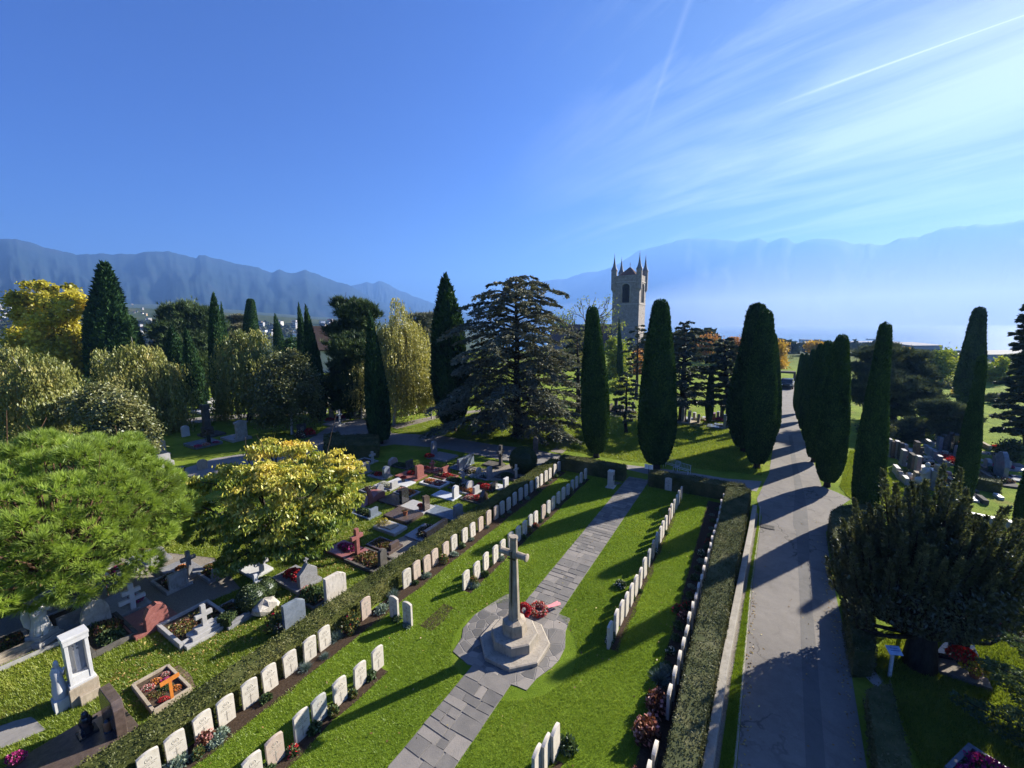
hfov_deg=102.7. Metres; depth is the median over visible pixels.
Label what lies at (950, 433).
grave
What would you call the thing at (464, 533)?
headstone
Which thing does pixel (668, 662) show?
garden plant
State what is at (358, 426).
path
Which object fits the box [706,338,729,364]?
tree
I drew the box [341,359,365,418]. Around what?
young birch
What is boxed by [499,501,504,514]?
headstone
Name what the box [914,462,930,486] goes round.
white statue
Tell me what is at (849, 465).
avenue grass
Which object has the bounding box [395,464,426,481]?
red wing grave
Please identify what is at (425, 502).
red pot grave
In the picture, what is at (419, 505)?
flower pot
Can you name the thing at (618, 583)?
garden plant
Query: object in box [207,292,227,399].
cypress
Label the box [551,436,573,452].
garden path bend
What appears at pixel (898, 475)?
grave
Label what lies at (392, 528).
plate grave
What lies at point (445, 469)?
grave
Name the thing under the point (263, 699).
garden plant
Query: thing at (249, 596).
box bush
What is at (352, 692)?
garden plant
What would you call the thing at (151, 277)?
mountain range
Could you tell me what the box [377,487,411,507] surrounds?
black pair grave
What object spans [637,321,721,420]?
dark cedar
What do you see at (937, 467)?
grave
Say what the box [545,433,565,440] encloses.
bush
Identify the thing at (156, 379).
weeping birch
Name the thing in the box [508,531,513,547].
headstone
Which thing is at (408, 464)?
grave
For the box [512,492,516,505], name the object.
headstone
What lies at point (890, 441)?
grave
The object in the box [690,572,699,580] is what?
garden plant
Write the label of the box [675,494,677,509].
headstone
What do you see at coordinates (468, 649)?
cross pavement
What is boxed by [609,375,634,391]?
tree
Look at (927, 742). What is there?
corner grass
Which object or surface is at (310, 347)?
cypress
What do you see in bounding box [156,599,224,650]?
stepped cross grave
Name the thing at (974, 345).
shaggy yew
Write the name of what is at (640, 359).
tree
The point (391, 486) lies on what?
grave
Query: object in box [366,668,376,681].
garden plant
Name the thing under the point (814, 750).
road patch
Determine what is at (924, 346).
grey hall
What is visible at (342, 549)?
red cross grave
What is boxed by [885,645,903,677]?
label post
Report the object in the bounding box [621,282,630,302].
belfry window
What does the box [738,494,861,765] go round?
fallen leaves
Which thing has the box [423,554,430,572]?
headstone
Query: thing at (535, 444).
boundary stone
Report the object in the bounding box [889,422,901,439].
shrub tree
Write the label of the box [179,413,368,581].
dogwood tree
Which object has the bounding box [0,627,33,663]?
grave
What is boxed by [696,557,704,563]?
garden plant
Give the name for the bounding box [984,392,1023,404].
tree
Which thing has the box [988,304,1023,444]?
edge conifer
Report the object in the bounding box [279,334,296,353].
round shrub tree
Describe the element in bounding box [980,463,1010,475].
grave
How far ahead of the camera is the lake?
1422.67 m
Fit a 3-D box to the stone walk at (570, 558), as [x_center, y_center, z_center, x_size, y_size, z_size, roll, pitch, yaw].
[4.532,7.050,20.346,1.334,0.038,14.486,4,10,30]
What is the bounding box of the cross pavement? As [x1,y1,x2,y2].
[453,594,569,690]
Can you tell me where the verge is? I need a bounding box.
[719,508,758,767]
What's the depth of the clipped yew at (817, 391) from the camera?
28.52 m
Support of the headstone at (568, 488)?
on the lawn at (549, 680)
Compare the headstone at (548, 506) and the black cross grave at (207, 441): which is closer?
the headstone at (548, 506)
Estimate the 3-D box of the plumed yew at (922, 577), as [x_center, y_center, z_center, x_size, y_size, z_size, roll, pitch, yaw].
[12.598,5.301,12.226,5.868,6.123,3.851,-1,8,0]
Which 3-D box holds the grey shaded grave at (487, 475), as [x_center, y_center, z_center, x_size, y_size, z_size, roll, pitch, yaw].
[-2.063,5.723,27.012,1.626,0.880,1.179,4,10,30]
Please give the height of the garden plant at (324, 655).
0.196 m
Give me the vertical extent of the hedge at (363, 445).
1.235 m
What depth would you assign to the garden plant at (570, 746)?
9.63 m
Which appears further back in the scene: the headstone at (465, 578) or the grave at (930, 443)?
the grave at (930, 443)
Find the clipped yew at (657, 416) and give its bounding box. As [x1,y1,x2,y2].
[637,298,677,468]
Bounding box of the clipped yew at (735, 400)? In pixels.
[725,302,766,452]
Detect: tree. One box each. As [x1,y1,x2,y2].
[0,279,87,380]
[49,381,169,455]
[66,375,95,393]
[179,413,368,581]
[203,326,284,423]
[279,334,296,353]
[545,349,581,370]
[552,294,618,351]
[559,328,584,361]
[577,312,627,343]
[604,335,636,377]
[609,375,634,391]
[623,348,643,374]
[691,332,723,356]
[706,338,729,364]
[723,334,740,353]
[778,338,792,368]
[801,339,823,352]
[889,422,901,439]
[890,415,927,442]
[918,416,932,436]
[925,342,959,379]
[938,377,952,388]
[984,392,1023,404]
[986,437,1023,462]
[987,355,1013,381]
[995,353,1012,360]
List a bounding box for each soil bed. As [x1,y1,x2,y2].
[162,471,564,767]
[275,668,387,767]
[421,604,453,630]
[464,479,589,592]
[548,759,562,767]
[611,503,679,651]
[635,501,719,767]
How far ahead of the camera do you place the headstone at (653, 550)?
17.41 m
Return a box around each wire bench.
[663,458,680,470]
[673,461,690,472]
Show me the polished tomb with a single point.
(85, 737)
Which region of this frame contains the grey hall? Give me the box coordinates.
[858,342,942,351]
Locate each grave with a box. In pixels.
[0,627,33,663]
[47,603,81,631]
[48,580,91,605]
[79,597,111,627]
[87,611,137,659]
[104,582,151,617]
[105,561,142,583]
[123,600,177,640]
[131,546,172,568]
[131,664,191,715]
[150,568,192,595]
[156,440,170,454]
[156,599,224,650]
[157,453,174,467]
[158,550,204,578]
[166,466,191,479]
[180,425,189,436]
[183,429,222,449]
[191,399,214,414]
[196,459,207,469]
[197,404,225,437]
[197,560,220,583]
[219,599,252,630]
[220,420,251,442]
[239,558,272,579]
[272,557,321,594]
[293,583,323,611]
[294,423,317,438]
[323,410,345,426]
[324,408,348,421]
[325,528,368,560]
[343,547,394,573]
[348,461,371,473]
[351,506,381,520]
[352,486,384,509]
[353,410,359,418]
[355,451,377,464]
[358,484,386,493]
[365,536,402,554]
[367,466,392,479]
[373,480,400,490]
[373,520,406,536]
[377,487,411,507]
[383,506,422,524]
[388,457,404,466]
[388,477,415,486]
[391,459,414,469]
[392,487,419,497]
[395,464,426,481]
[401,495,434,514]
[404,518,447,541]
[419,477,449,489]
[423,460,434,473]
[424,440,458,461]
[426,503,463,521]
[428,465,450,473]
[431,485,461,501]
[443,471,468,483]
[447,480,473,491]
[449,453,474,470]
[458,467,481,476]
[459,484,481,494]
[460,490,488,504]
[469,466,494,480]
[474,481,498,492]
[482,445,504,468]
[488,477,508,490]
[495,464,520,481]
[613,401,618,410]
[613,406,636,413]
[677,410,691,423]
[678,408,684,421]
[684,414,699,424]
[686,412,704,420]
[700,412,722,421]
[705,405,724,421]
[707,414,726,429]
[887,438,892,456]
[890,440,907,457]
[892,464,912,474]
[895,440,899,458]
[895,471,911,480]
[897,442,924,462]
[898,448,924,467]
[901,475,918,486]
[906,472,912,479]
[907,448,934,462]
[907,452,921,469]
[912,440,937,466]
[912,470,920,483]
[914,455,922,471]
[917,427,935,444]
[920,447,941,464]
[923,444,948,453]
[924,438,934,446]
[926,447,953,455]
[930,450,955,459]
[930,467,937,490]
[934,463,940,480]
[935,436,951,453]
[935,454,954,465]
[938,642,992,691]
[942,434,952,453]
[942,459,949,466]
[944,742,1008,767]
[945,476,978,497]
[947,431,953,450]
[950,433,958,452]
[953,445,983,461]
[976,494,988,504]
[978,470,1017,488]
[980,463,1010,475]
[982,442,996,449]
[983,458,1017,471]
[992,452,1023,467]
[993,451,1021,481]
[993,493,1004,499]
[1010,461,1023,471]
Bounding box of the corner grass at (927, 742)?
[875,626,1023,767]
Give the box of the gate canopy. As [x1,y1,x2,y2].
[781,371,795,380]
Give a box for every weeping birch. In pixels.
[0,342,88,442]
[88,337,200,434]
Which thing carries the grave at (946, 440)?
on the ground at (182, 455)
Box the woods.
[0,306,946,356]
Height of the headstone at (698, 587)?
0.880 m
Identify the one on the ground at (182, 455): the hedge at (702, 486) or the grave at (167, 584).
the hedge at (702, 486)
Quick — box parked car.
[781,378,794,388]
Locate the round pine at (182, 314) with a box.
[140,296,232,381]
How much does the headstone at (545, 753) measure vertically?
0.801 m
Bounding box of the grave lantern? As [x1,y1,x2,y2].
[102,718,111,733]
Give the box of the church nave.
[550,324,611,350]
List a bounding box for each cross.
[159,672,179,698]
[253,573,259,583]
[480,534,549,672]
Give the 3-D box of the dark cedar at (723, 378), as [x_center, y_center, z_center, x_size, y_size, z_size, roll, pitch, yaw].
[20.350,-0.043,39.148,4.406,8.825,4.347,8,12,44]
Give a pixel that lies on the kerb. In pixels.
(736, 748)
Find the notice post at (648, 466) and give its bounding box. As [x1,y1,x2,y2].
[645,464,652,479]
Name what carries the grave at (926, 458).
on the ground at (182, 455)
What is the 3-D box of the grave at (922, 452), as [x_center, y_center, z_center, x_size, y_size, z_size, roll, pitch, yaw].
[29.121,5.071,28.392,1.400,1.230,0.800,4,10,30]
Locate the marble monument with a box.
[50,624,99,714]
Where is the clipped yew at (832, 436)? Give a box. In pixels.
[813,334,851,487]
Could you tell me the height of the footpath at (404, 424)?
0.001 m
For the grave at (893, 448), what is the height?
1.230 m
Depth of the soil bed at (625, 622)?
14.41 m
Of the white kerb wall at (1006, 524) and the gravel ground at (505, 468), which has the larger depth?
the gravel ground at (505, 468)
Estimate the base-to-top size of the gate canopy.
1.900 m
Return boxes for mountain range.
[0,239,404,321]
[352,281,508,327]
[476,220,1023,326]
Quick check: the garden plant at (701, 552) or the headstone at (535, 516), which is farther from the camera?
the headstone at (535, 516)
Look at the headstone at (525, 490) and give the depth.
23.83 m
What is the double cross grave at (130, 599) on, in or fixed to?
on the gravel ground at (198, 590)
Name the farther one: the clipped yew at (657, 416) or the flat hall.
the flat hall
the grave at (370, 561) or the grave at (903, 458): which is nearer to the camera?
the grave at (370, 561)
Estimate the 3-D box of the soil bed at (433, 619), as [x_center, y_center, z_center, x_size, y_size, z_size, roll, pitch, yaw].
[-2.524,8.035,14.126,0.571,0.001,1.250,4,10,30]
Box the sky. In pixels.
[0,0,1023,312]
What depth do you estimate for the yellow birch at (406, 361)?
39.57 m
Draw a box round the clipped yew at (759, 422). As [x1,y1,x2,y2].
[742,308,777,468]
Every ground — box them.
[0,301,1023,767]
[0,553,239,665]
[375,536,418,558]
[456,463,530,480]
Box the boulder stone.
[251,596,279,616]
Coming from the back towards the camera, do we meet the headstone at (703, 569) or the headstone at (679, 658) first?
the headstone at (703, 569)
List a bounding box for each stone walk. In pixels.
[388,663,510,767]
[523,476,647,620]
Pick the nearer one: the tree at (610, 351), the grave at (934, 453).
the grave at (934, 453)
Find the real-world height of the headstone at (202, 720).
0.738 m
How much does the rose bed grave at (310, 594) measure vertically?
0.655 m
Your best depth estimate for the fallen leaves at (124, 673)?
12.87 m
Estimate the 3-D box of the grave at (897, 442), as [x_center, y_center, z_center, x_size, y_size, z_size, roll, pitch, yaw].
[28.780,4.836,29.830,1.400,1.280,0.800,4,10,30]
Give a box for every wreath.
[520,602,530,617]
[530,601,560,617]
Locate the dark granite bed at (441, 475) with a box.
[434,471,458,479]
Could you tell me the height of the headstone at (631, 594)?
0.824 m
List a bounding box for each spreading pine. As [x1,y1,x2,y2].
[849,341,955,420]
[908,397,988,437]
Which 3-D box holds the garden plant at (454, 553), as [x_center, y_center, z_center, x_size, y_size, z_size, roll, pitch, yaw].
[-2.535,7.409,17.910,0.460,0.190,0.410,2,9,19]
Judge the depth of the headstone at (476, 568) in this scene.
16.09 m
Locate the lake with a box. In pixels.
[496,325,1019,350]
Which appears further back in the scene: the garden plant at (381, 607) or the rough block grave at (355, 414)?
the rough block grave at (355, 414)
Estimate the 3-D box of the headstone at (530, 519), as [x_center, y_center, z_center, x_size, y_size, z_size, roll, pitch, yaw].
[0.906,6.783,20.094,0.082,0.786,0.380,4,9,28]
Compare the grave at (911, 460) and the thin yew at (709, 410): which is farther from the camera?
the thin yew at (709, 410)
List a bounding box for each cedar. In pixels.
[225,313,243,339]
[400,311,433,353]
[418,275,582,445]
[556,329,584,412]
[611,370,639,432]
[620,325,646,396]
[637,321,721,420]
[700,337,738,424]
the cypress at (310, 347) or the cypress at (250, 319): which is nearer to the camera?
the cypress at (310, 347)
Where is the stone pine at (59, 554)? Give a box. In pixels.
[0,410,205,618]
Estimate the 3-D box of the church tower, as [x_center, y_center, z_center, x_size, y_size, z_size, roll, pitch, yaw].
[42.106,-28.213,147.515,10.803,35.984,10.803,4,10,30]
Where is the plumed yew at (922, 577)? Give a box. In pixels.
[824,463,1023,676]
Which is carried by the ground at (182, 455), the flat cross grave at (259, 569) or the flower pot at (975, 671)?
the flat cross grave at (259, 569)
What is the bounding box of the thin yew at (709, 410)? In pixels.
[705,365,713,423]
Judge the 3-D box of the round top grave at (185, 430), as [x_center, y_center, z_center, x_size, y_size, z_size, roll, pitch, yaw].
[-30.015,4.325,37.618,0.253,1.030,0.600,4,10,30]
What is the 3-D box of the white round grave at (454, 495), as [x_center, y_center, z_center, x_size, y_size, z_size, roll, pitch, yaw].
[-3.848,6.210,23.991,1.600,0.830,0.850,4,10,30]
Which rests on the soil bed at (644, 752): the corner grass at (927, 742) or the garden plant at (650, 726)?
the garden plant at (650, 726)
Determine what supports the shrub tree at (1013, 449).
on the ground at (182, 455)
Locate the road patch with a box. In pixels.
[789,435,825,767]
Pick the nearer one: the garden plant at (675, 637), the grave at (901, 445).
the garden plant at (675, 637)
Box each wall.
[702,505,756,767]
[936,505,1011,527]
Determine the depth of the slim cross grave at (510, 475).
26.70 m
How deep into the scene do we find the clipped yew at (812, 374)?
32.79 m
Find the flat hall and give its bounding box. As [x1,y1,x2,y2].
[949,350,1021,361]
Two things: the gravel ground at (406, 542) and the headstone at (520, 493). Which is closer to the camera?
the gravel ground at (406, 542)
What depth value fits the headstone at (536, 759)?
8.96 m
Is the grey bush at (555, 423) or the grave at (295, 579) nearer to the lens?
the grave at (295, 579)
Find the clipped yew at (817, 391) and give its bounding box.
[805,340,832,462]
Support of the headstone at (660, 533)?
on the ground at (182, 455)
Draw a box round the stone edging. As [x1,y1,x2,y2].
[0,641,58,670]
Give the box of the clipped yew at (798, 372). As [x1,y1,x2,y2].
[793,353,803,410]
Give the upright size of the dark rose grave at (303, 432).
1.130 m
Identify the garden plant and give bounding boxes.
[162,751,190,767]
[190,743,205,761]
[193,727,216,747]
[205,726,230,750]
[258,691,273,704]
[263,760,276,767]
[285,742,300,759]
[298,660,313,672]
[305,719,322,736]
[318,652,328,660]
[327,702,339,717]
[331,628,343,645]
[341,610,359,632]
[346,625,354,635]
[347,687,357,698]
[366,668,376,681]
[373,603,388,615]
[385,587,400,597]
[391,614,402,622]
[402,622,411,629]
[411,580,419,584]
[420,572,431,578]
[440,553,448,564]
[449,550,459,556]
[459,542,465,548]
[468,581,479,588]
[470,575,478,584]
[481,570,489,576]
[498,555,504,560]
[527,525,532,533]
[559,732,580,758]
[614,579,627,588]
[630,712,661,749]
[644,687,666,721]
[647,668,671,688]
[659,662,672,675]
[662,660,672,667]
[665,646,675,655]
[671,633,679,641]
[672,603,684,615]
[672,620,684,630]
[678,610,687,621]
[682,599,690,608]
[685,591,693,598]
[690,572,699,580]
[693,564,701,571]
[696,548,704,556]
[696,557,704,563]
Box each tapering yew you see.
[851,321,893,508]
[952,354,987,498]
[1011,469,1023,537]
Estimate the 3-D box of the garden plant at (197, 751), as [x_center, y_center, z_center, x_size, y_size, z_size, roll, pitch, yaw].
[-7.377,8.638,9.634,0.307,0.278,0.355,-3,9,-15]
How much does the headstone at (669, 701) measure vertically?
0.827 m
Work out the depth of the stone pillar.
24.99 m
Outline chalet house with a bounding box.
[313,326,335,372]
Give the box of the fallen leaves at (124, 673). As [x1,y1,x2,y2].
[110,461,688,765]
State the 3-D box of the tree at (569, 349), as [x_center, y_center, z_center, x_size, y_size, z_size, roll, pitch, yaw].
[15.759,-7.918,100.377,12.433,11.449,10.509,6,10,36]
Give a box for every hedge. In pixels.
[71,458,558,767]
[323,432,379,457]
[558,454,627,480]
[648,468,745,499]
[662,484,751,767]
[826,503,874,582]
[839,590,878,679]
[862,680,914,767]
[976,475,1002,493]
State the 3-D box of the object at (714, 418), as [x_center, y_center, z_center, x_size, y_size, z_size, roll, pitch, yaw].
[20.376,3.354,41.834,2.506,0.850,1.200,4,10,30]
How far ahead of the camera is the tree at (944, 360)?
68.79 m
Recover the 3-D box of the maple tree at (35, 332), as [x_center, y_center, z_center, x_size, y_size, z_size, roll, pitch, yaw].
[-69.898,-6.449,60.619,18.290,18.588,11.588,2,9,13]
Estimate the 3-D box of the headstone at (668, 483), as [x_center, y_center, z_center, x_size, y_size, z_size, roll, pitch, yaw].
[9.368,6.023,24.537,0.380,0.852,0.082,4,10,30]
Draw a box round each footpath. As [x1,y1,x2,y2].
[0,717,43,747]
[187,410,327,423]
[391,410,480,428]
[610,414,728,429]
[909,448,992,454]
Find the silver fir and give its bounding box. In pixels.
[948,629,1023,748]
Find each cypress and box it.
[79,260,139,381]
[130,315,146,363]
[164,325,187,405]
[181,327,209,408]
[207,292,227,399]
[220,301,228,340]
[242,298,260,350]
[272,313,284,354]
[296,301,303,363]
[303,304,327,420]
[363,311,391,443]
[428,271,471,431]
[616,320,623,376]
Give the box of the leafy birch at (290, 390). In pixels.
[241,347,331,434]
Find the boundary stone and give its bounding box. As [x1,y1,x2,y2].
[533,437,537,452]
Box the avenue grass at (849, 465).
[839,450,1007,526]
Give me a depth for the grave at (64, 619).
13.82 m
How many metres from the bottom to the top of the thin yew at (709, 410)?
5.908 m
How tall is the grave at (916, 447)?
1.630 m
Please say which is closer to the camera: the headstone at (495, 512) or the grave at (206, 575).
the grave at (206, 575)
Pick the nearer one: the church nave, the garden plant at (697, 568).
the garden plant at (697, 568)
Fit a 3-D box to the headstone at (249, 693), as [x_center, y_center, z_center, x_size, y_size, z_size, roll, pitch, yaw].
[-6.965,8.225,10.885,0.082,0.754,0.380,4,8,33]
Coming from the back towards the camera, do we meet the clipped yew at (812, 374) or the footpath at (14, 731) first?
the clipped yew at (812, 374)
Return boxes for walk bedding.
[404,478,646,767]
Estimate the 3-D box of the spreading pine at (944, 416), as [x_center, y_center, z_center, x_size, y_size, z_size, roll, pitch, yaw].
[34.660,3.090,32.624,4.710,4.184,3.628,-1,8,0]
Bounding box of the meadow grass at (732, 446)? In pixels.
[394,409,762,475]
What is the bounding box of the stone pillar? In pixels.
[605,469,615,488]
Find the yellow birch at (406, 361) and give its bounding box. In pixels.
[359,297,436,424]
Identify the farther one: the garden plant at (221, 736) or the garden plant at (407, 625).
the garden plant at (407, 625)
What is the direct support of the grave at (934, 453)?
on the ground at (182, 455)
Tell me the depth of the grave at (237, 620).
14.08 m
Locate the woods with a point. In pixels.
(794, 348)
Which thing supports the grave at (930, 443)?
on the ground at (182, 455)
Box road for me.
[737,387,866,767]
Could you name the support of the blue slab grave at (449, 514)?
on the ground at (182, 455)
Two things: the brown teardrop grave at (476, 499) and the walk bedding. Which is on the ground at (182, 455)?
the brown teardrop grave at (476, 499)
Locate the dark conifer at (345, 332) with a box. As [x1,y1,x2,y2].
[319,294,384,418]
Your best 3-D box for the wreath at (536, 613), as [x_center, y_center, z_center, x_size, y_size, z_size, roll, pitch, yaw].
[1.154,7.843,14.322,1.151,0.268,0.776,-1,15,0]
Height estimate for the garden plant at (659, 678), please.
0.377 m
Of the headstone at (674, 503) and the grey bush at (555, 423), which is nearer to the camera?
the headstone at (674, 503)
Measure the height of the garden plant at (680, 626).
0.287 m
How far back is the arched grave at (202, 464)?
28.88 m
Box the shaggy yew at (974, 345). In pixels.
[952,306,987,404]
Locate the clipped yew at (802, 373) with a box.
[795,353,808,419]
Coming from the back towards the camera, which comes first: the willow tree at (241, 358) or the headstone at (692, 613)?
the willow tree at (241, 358)
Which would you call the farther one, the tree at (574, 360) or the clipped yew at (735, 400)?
the tree at (574, 360)
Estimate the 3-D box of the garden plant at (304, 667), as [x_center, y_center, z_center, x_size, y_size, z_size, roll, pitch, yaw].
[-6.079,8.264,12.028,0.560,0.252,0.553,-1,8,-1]
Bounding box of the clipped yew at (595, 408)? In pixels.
[580,305,610,457]
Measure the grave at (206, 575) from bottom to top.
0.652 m
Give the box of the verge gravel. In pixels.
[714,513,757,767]
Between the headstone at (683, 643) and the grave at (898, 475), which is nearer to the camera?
the headstone at (683, 643)
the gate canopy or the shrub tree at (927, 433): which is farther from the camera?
the gate canopy
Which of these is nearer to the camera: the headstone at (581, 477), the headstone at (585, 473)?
the headstone at (581, 477)
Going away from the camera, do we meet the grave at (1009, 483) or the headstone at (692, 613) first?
the headstone at (692, 613)
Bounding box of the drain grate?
[760,523,774,529]
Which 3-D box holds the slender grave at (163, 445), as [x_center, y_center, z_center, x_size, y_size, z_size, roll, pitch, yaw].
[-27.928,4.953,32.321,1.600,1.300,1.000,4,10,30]
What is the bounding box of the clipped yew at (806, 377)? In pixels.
[798,349,815,428]
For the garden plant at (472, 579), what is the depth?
15.83 m
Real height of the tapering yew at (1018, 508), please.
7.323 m
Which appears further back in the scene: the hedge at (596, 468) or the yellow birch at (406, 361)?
the yellow birch at (406, 361)
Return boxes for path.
[185,419,761,490]
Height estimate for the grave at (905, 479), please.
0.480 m
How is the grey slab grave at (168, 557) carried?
on the gravel ground at (198, 590)
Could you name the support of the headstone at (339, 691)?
on the lawn at (549, 680)
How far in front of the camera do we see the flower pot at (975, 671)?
11.35 m
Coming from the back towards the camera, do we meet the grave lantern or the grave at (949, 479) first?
the grave at (949, 479)
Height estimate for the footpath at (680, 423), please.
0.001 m
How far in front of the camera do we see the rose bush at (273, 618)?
13.39 m
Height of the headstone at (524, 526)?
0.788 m
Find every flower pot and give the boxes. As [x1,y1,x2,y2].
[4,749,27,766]
[401,509,408,515]
[417,503,422,509]
[943,645,977,665]
[958,657,990,679]
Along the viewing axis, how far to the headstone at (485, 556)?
16.72 m
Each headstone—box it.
[135,746,161,767]
[163,728,187,762]
[191,708,213,741]
[215,693,235,726]
[240,676,258,709]
[241,749,262,767]
[260,662,278,693]
[264,731,284,766]
[270,598,305,632]
[282,649,297,678]
[292,706,309,743]
[303,635,316,662]
[310,692,327,721]
[317,625,330,651]
[321,571,346,606]
[332,675,347,705]
[353,660,366,689]
[360,596,370,620]
[371,644,383,670]
[389,595,398,616]
[402,568,410,588]
[402,601,412,625]
[412,560,420,579]
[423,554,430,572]
[431,548,438,566]
[442,541,448,555]
[450,534,457,550]
[461,527,467,542]
[462,569,469,590]
[469,522,475,536]
[473,561,480,580]
[478,516,482,531]
[482,552,488,569]
[486,510,490,525]
[492,545,497,563]
[493,505,498,519]
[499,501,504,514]
[500,539,505,555]
[506,497,510,510]
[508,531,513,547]
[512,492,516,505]
[516,525,520,541]
[518,487,522,500]
[522,520,526,534]
[524,484,527,496]
[528,514,532,529]
[529,480,532,492]
[532,742,541,767]
[533,510,537,522]
[535,476,538,488]
[540,473,542,485]
[541,504,545,518]
[541,732,550,767]
[544,470,547,481]
[546,500,550,512]
[548,468,551,478]
[550,722,559,763]
[551,496,554,509]
[553,464,555,475]
[556,491,559,503]
[557,461,560,471]
[561,487,564,500]
[566,483,569,495]
[575,476,577,488]
[579,472,582,482]
[584,468,586,478]
[607,620,612,648]
[613,608,618,634]
[619,599,624,625]
[624,591,628,616]
[629,583,633,606]
[633,574,638,596]
[638,567,642,588]
[642,557,646,578]
[646,759,651,767]
[647,548,650,566]
[651,539,654,559]
[651,739,658,767]
[655,532,658,549]
[658,526,662,542]
[661,520,664,538]
[664,515,667,529]
[665,477,671,490]
[666,683,672,720]
[667,508,670,524]
[670,503,672,518]
[672,665,677,701]
[673,499,675,512]
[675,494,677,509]
[677,650,681,683]
[681,637,685,668]
[684,624,689,654]
[687,611,690,638]
[691,601,693,629]
[694,592,697,618]
[697,582,700,607]
[700,574,702,596]
[702,565,705,581]
[704,557,707,576]
[707,548,710,566]
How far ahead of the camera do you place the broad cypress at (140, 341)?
62.52 m
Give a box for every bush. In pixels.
[216,609,238,629]
[234,582,268,613]
[258,576,277,596]
[264,605,282,636]
[374,517,390,529]
[509,446,537,473]
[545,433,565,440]
[547,421,564,428]
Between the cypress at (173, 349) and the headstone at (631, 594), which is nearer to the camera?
the headstone at (631, 594)
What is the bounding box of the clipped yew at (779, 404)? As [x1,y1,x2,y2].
[775,334,781,434]
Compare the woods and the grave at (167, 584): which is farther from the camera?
the woods
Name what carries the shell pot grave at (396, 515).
on the ground at (182, 455)
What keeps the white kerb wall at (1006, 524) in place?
on the ground at (182, 455)
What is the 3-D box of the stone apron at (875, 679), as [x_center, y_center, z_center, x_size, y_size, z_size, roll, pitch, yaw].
[10.223,8.300,11.549,0.691,0.001,0.320,-5,10,-30]
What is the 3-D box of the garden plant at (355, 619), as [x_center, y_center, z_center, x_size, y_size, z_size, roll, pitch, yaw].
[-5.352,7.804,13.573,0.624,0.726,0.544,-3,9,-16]
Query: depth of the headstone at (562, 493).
23.32 m
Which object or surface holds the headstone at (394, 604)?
on the ground at (182, 455)
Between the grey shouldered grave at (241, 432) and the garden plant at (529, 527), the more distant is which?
the grey shouldered grave at (241, 432)
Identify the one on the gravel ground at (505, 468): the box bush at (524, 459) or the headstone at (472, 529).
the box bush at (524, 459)
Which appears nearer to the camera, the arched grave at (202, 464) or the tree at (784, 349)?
the arched grave at (202, 464)
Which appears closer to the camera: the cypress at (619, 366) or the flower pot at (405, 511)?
the flower pot at (405, 511)
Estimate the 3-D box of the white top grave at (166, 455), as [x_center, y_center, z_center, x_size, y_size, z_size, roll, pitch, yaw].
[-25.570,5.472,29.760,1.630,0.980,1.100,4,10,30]
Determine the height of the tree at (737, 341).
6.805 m
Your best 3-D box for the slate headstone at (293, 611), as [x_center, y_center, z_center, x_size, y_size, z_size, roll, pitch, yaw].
[-7.494,7.628,13.719,0.900,1.090,0.800,4,10,30]
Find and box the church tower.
[611,256,648,350]
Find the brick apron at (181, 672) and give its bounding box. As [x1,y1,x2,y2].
[173,665,194,690]
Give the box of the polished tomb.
[4,683,138,767]
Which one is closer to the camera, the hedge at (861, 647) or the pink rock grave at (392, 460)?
the hedge at (861, 647)
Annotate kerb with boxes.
[733,506,760,767]
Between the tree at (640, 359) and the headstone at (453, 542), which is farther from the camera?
the tree at (640, 359)
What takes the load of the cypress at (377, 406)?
on the ground at (182, 455)
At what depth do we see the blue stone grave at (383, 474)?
26.91 m
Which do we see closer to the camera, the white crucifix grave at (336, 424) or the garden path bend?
the garden path bend
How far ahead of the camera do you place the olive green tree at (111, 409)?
28.46 m
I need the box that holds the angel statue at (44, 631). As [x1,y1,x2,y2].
[20,603,63,649]
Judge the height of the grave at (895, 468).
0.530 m
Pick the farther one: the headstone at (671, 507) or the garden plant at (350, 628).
the headstone at (671, 507)
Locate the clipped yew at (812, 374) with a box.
[801,343,822,443]
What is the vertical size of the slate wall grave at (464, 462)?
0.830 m
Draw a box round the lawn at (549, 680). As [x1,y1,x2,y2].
[193,470,720,767]
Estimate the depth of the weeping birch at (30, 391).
31.66 m
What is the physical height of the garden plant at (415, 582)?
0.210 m
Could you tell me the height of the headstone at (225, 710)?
0.768 m
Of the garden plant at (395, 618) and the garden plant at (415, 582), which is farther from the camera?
the garden plant at (415, 582)
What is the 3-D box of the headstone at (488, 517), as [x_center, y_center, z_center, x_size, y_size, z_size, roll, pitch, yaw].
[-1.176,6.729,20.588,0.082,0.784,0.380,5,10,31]
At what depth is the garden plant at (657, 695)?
10.58 m
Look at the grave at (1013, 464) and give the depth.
28.39 m
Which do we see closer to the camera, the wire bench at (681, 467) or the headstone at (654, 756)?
the headstone at (654, 756)
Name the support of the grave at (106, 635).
on the gravel ground at (198, 590)
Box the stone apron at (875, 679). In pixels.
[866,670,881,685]

